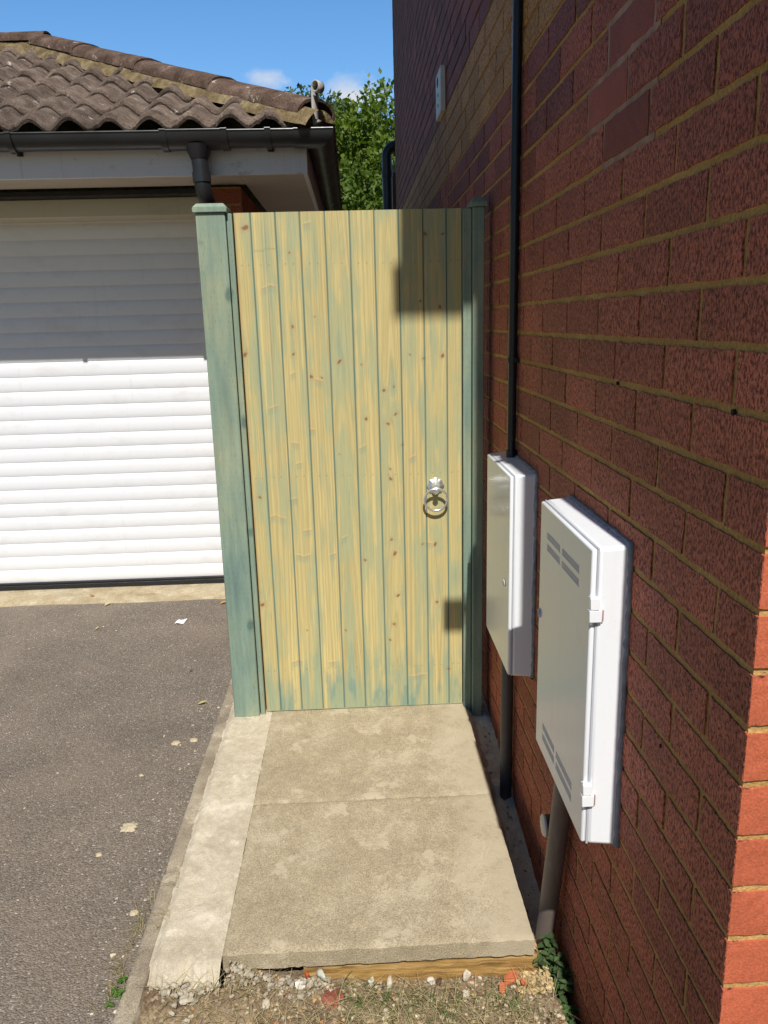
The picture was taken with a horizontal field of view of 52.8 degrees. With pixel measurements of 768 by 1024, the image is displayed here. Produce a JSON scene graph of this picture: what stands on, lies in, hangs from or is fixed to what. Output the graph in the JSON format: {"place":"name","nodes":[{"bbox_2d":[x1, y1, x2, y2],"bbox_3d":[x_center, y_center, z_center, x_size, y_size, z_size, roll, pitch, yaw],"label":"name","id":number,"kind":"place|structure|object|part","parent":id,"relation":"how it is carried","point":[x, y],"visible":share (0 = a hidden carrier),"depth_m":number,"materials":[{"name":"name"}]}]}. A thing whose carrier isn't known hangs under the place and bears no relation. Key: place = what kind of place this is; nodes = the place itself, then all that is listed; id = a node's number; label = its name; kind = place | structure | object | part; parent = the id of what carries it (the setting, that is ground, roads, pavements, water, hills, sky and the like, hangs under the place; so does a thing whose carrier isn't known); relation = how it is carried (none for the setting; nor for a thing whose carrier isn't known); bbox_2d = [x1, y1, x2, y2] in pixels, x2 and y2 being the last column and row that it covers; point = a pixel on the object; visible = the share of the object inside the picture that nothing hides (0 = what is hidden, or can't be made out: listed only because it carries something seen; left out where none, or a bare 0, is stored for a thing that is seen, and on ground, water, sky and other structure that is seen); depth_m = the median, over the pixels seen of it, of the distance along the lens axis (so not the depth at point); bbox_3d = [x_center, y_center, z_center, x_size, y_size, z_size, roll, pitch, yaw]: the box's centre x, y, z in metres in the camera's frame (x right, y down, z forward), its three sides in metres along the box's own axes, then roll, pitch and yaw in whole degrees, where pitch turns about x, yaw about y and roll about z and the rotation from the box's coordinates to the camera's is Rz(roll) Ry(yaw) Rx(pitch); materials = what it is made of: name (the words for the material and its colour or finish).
{"place":"outdoors","nodes":[
{"label":"outdoors","id":0,"kind":"place"},
{"bbox_2d":[0,583,225,606],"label":"garage apron","id":1,"kind":"object","parent":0,"point":[134,594],"visible":0.29,"depth_m":4.22,"materials":[{"name":"concrete"}]},
{"bbox_2d":[0,599,231,1023],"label":"driveway","id":2,"kind":"structure","parent":0,"point":[89,800],"depth_m":2.54,"materials":[{"name":"grey asphalt"}]},
{"bbox_2d":[0,614,223,1015],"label":"cement crumbs","id":3,"kind":"object","parent":2,"relation":"on","point":[114,1011],"visible":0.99,"depth_m":2.17,"materials":[{"name":"concrete"}]},
{"bbox_2d":[105,976,127,1006],"bbox_3d":[-0.585,1.053,1.700,0.040,0.015,0.079,-2,14,-2],"label":"ground weed","id":4,"kind":"object","parent":2,"relation":"on","point":[119,991],"visible":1,"depth_m":1.69,"materials":[{"name":"green plant"}]},
{"bbox_2d":[120,822,137,831],"bbox_3d":[-0.748,0.922,2.267,0.048,0.006,0.045,-2,14,-2],"label":"cement splat","id":5,"kind":"object","parent":2,"relation":"on","point":[129,827],"visible":1,"depth_m":2.26,"materials":[{"name":"concrete"}]},
{"bbox_2d":[129,909,138,915],"bbox_3d":[-0.625,1.001,1.934,0.024,0.006,0.022,-2,14,-2],"label":"cement splat","id":6,"kind":"object","parent":2,"relation":"on","point":[132,912],"visible":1,"depth_m":1.93,"materials":[{"name":"concrete"}]},
{"bbox_2d":[0,31,342,590],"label":"garage","id":7,"kind":"structure","parent":2,"relation":"on","point":[116,167],"depth_m":4.02,"materials":[{"name":"brown tile"}]},
{"bbox_2d":[0,219,223,590],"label":"roller door","id":8,"kind":"structure","parent":7,"relation":"in","point":[108,473],"depth_m":4.13,"materials":[{"name":"white paint"}]},
{"bbox_2d":[112,678,232,1023],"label":"kerb edging","id":9,"kind":"object","parent":2,"relation":"on","point":[128,1011],"visible":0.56,"depth_m":2.00,"materials":[{"name":"concrete"}]},
{"bbox_2d":[171,741,180,745],"bbox_3d":[-0.732,0.810,2.718,0.032,0.006,0.029,1,14,11],"label":"cement splat","id":10,"kind":"object","parent":2,"relation":"on","point":[176,743],"visible":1,"depth_m":2.71,"materials":[{"name":"concrete"}]},
{"bbox_2d":[174,619,186,623],"bbox_3d":[-1.004,0.541,3.829,0.054,0.006,0.055,-2,14,-2],"label":"paper scrap","id":11,"kind":"object","parent":2,"relation":"on","point":[180,621],"visible":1,"depth_m":3.83,"materials":[{"name":"white paper"}]},
{"bbox_2d":[0,0,393,161],"label":"sky","id":12,"kind":"structure","parent":0,"point":[273,44],"materials":[{"name":"blue"}]},
{"bbox_2d":[231,711,272,910],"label":"ground","id":13,"kind":"structure","parent":0,"point":[249,823],"depth_m":2.52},
{"bbox_2d":[284,83,373,185],"bbox_3d":[-1.437,-5.306,15.681,3.218,6.086,3.456,-2,14,-2],"label":"garden tree","id":14,"kind":"object","parent":13,"relation":"on","point":[328,100],"depth_m":14.48,"materials":[{"name":"green plant"}]},
{"bbox_2d":[331,67,394,209],"bbox_3d":[0.043,-3.917,11.866,3.643,5.136,3.690,-2,14,-2],"label":"garden tree","id":15,"kind":"object","parent":13,"relation":"on","point":[367,137],"visible":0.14,"depth_m":10.61,"materials":[{"name":"green plant"}]},
{"bbox_2d":[338,153,394,210],"bbox_3d":[-0.109,-2.861,10.498,2.355,3.746,2.207,2,14,14],"label":"garden tree","id":16,"kind":"object","parent":13,"relation":"on","point":[352,193],"visible":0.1,"depth_m":9.58,"materials":[{"name":"green plant"}]},
{"bbox_2d":[381,140,394,209],"bbox_3d":[0.157,-2.263,8.622,0.296,3.464,0.124,-2,14,-2],"label":"soil pipe","id":17,"kind":"object","parent":13,"relation":"on","point":[387,171],"visible":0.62,"depth_m":8.25,"materials":[{"name":"black plastic"}]},
{"bbox_2d":[392,165,395,209],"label":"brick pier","id":18,"kind":"structure","parent":13,"relation":"on","point":[394,185],"depth_m":8.74,"materials":[{"name":"brick"}]},
{"bbox_2d":[392,0,767,1023],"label":"house","id":19,"kind":"structure","parent":13,"relation":"on","point":[642,364],"depth_m":1.23,"materials":[{"name":"red brick"}]},
{"bbox_2d":[436,65,445,121],"bbox_3d":[0.263,-1.946,3.604,0.026,0.190,0.200,-2,14,-2],"label":"vent cover","id":20,"kind":"object","parent":19,"relation":"attached to","point":[441,93],"visible":1,"depth_m":3.53,"materials":[{"name":"beige plastic"}]},
{"bbox_2d":[500,660,513,799],"bbox_3d":[0.382,0.662,2.408,0.038,0.580,0.038,-2,14,-2],"label":"service pipe","id":21,"kind":"object","parent":19,"relation":"attached to","point":[506,729],"visible":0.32,"depth_m":2.40,"materials":[{"name":"black plastic"}]},
{"bbox_2d":[486,452,538,679],"bbox_3d":[0.358,0.134,2.215,0.079,0.579,0.377,-2,14,-2],"label":"meter cabinet","id":22,"kind":"object","parent":19,"relation":"attached to","point":[512,497],"visible":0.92,"depth_m":2.08,"materials":[{"name":"white plastic"}]},
{"bbox_3d":[0.328,0.135,2.214,0.010,0.552,0.350,-2,14,-2],"label":"door","id":23,"kind":"part","parent":22,"relation":"part of","materials":[{"name":"white plastic"}]},
{"bbox_2d":[506,0,522,457],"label":"cable conduit","id":24,"kind":"object","parent":19,"relation":"attached to","point":[512,362],"visible":0.9,"depth_m":2.07,"materials":[{"name":"black plastic"}]},
{"bbox_2d":[540,814,549,836],"bbox_3d":[0.409,0.781,1.931,0.030,0.055,0.055,-2,14,-2],"label":"overflow outlet","id":25,"kind":"object","parent":19,"relation":"attached to","point":[544,822],"visible":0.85,"depth_m":1.92,"materials":[{"name":"white plastic"}]},
{"bbox_2d":[535,781,570,949],"bbox_3d":[0.400,0.842,1.822,0.046,0.637,0.150,-4,14,-10],"label":"service pipe","id":26,"kind":"object","parent":19,"relation":"attached to","point":[558,833],"visible":0.52,"depth_m":1.80,"materials":[{"name":"grey plastic"}]},
{"bbox_2d":[536,494,633,847],"bbox_3d":[0.386,0.295,1.553,0.077,0.596,0.394,-2,14,-2],"label":"meter cabinet","id":27,"kind":"object","parent":19,"relation":"attached to","point":[586,574],"visible":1,"depth_m":1.42,"materials":[{"name":"white plastic"}]},
{"bbox_3d":[0.356,0.296,1.552,0.010,0.569,0.367,-2,14,-2],"label":"door","id":28,"kind":"part","parent":27,"relation":"part of","materials":[{"name":"white plastic"}]},
{"bbox_2d":[84,856,576,1023],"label":"soil","id":29,"kind":"structure","parent":0,"point":[147,1015],"depth_m":1.73,"materials":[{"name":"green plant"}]},
{"bbox_2d":[179,993,188,1004],"bbox_3d":[-0.434,1.062,1.689,0.024,0.012,0.032,8,17,34],"label":"stone","id":30,"kind":"object","parent":29,"relation":"on","point":[183,1001],"visible":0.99,"depth_m":1.68,"materials":[{"name":"grey stone"}]},
{"bbox_2d":[147,700,271,989],"bbox_3d":[-0.476,0.924,2.360,0.167,0.109,1.380,-2,14,-2],"label":"concrete haunch","id":31,"kind":"object","parent":29,"relation":"on","point":[194,928],"visible":0.78,"depth_m":2.06,"materials":[{"name":"beige concrete"}]},
{"bbox_2d":[192,203,266,716],"bbox_3d":[-0.519,-0.068,2.686,0.119,1.872,0.100,-2,14,-2],"label":"gate post","id":32,"kind":"object","parent":31,"relation":"on","point":[219,280],"visible":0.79,"depth_m":2.61,"materials":[{"name":"green wood"}]},
{"bbox_2d":[233,208,461,710],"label":"gate","id":33,"kind":"structure","parent":32,"relation":"attached to","point":[350,320],"depth_m":2.65,"materials":[{"name":"wood"}]},
{"bbox_2d":[262,999,269,1009],"bbox_3d":[-0.263,1.097,1.723,0.019,0.013,0.020,5,15,24],"label":"stone","id":34,"kind":"object","parent":29,"relation":"on","point":[266,1001],"visible":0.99,"depth_m":1.72,"materials":[{"name":"beige stone"}]},
{"bbox_2d":[316,968,326,981],"bbox_3d":[-0.144,1.073,1.793,0.032,0.028,0.016,9,17,36],"label":"stone","id":35,"kind":"object","parent":29,"relation":"on","point":[320,974],"visible":1,"depth_m":1.79,"materials":[{"name":"grey stone"}]},
{"bbox_2d":[321,989,342,1009],"bbox_3d":[-0.117,1.101,1.752,0.051,0.019,0.054,-2,14,-2],"label":"brick piece","id":36,"kind":"object","parent":29,"relation":"on","point":[328,993],"visible":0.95,"depth_m":1.74,"materials":[{"name":"brick"}]},
{"bbox_2d":[147,725,567,1023],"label":"gravel","id":37,"kind":"structure","parent":29,"relation":"on","point":[186,988],"depth_m":1.75,"materials":[{"name":"beige gravel"}]},
{"bbox_2d":[295,979,306,989],"bbox_3d":[-0.191,1.084,1.776,0.027,0.020,0.024,-2,14,-2],"label":"stone","id":38,"kind":"object","parent":37,"relation":"on","point":[300,985],"visible":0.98,"depth_m":1.77,"materials":[{"name":"grey stone"}]},
{"bbox_2d":[253,703,491,804],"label":"paving slab","id":39,"kind":"structure","parent":37,"relation":"on","point":[372,753],"depth_m":2.57,"materials":[{"name":"concrete"}]},
{"bbox_2d":[222,794,534,970],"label":"paving slab","id":40,"kind":"structure","parent":37,"relation":"on","point":[326,883],"depth_m":1.97,"materials":[{"name":"concrete"}]},
{"bbox_2d":[427,976,434,984],"bbox_3d":[0.109,1.096,1.809,0.019,0.020,0.015,-2,14,-2],"label":"stone","id":41,"kind":"object","parent":37,"relation":"on","point":[430,981],"visible":0.98,"depth_m":1.80,"materials":[{"name":"grey stone"}]},
{"bbox_2d":[368,976,373,986],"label":"stone","id":42,"kind":"object","parent":29,"relation":"on","point":[371,979],"visible":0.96,"depth_m":1.79,"materials":[{"name":"grey stone"}]},
{"bbox_2d":[381,1009,389,1020],"bbox_3d":[0.003,1.119,1.720,0.020,0.011,0.029,-2,14,-2],"label":"stone","id":43,"kind":"object","parent":29,"relation":"on","point":[384,1015],"visible":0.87,"depth_m":1.72,"materials":[{"name":"beige stone"}]},
{"bbox_2d":[387,975,392,987],"bbox_3d":[0.013,1.094,1.803,0.015,0.016,0.032,0,14,7],"label":"stone","id":44,"kind":"object","parent":29,"relation":"on","point":[390,979],"visible":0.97,"depth_m":1.80,"materials":[{"name":"grey stone"}]},
{"bbox_2d":[304,941,537,980],"bbox_3d":[0.088,1.076,1.829,0.550,0.085,0.032,-2,14,-2],"label":"timber board","id":45,"kind":"object","parent":29,"relation":"on","point":[503,966],"visible":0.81,"depth_m":1.82,"materials":[{"name":"brown wood"}]},
{"bbox_2d":[436,977,441,985],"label":"stone","id":46,"kind":"object","parent":29,"relation":"on","point":[438,981],"visible":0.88,"depth_m":1.80,"materials":[{"name":"stone"}]},
{"bbox_2d":[462,990,469,997],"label":"stone","id":47,"kind":"object","parent":29,"relation":"on","point":[467,992],"visible":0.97,"depth_m":1.76,"materials":[{"name":"grey stone"}]},
{"bbox_2d":[463,969,470,981],"bbox_3d":[0.193,1.084,1.810,0.021,0.031,0.012,-8,15,-25],"label":"stone","id":48,"kind":"object","parent":29,"relation":"on","point":[466,974],"visible":1,"depth_m":1.80,"materials":[{"name":"grey stone"}]},
{"bbox_2d":[499,981,504,994],"bbox_3d":[0.271,1.093,1.775,0.013,0.018,0.024,1,14,10],"label":"clay shard","id":49,"kind":"object","parent":29,"relation":"on","point":[502,986],"visible":1,"depth_m":1.77,"materials":[{"name":"ceramic"}]},
{"bbox_2d":[504,970,517,985],"bbox_3d":[0.294,1.087,1.806,0.047,0.014,0.022,-11,17,-33],"label":"clay shard","id":50,"kind":"object","parent":29,"relation":"on","point":[512,975],"visible":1,"depth_m":1.80,"materials":[{"name":"ceramic"}]},
{"bbox_2d":[466,694,557,988],"bbox_3d":[0.364,0.914,2.454,0.118,0.150,1.300,-2,14,-2],"label":"mortar channel","id":51,"kind":"object","parent":29,"relation":"on","point":[526,882],"visible":0.49,"depth_m":2.38,"materials":[{"name":"grey concrete"}]},
{"bbox_2d":[461,197,487,715],"bbox_3d":[0.311,-0.095,2.705,0.074,1.872,0.100,-2,14,-2],"label":"gate post","id":52,"kind":"object","parent":51,"relation":"on","point":[472,264],"visible":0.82,"depth_m":2.64,"materials":[{"name":"green wood"}]},
{"bbox_2d":[520,978,529,986],"bbox_3d":[0.325,1.088,1.788,0.022,0.016,0.009,6,16,28],"label":"clay shard","id":53,"kind":"object","parent":29,"relation":"on","point":[523,981],"visible":0.88,"depth_m":1.79,"materials":[{"name":"ceramic"}]},
{"bbox_2d":[533,932,573,1004],"bbox_3d":[0.401,1.085,1.830,0.104,0.106,0.148,-11,17,-33],"label":"leafy weed","id":54,"kind":"object","parent":29,"relation":"on","point":[553,962],"visible":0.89,"depth_m":1.82,"materials":[{"name":"green plant"}]},
{"bbox_2d":[557,998,579,1023],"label":"leafy weed","id":55,"kind":"object","parent":29,"relation":"on","point":[571,1010],"visible":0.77,"depth_m":1.75,"materials":[{"name":"green plant"}]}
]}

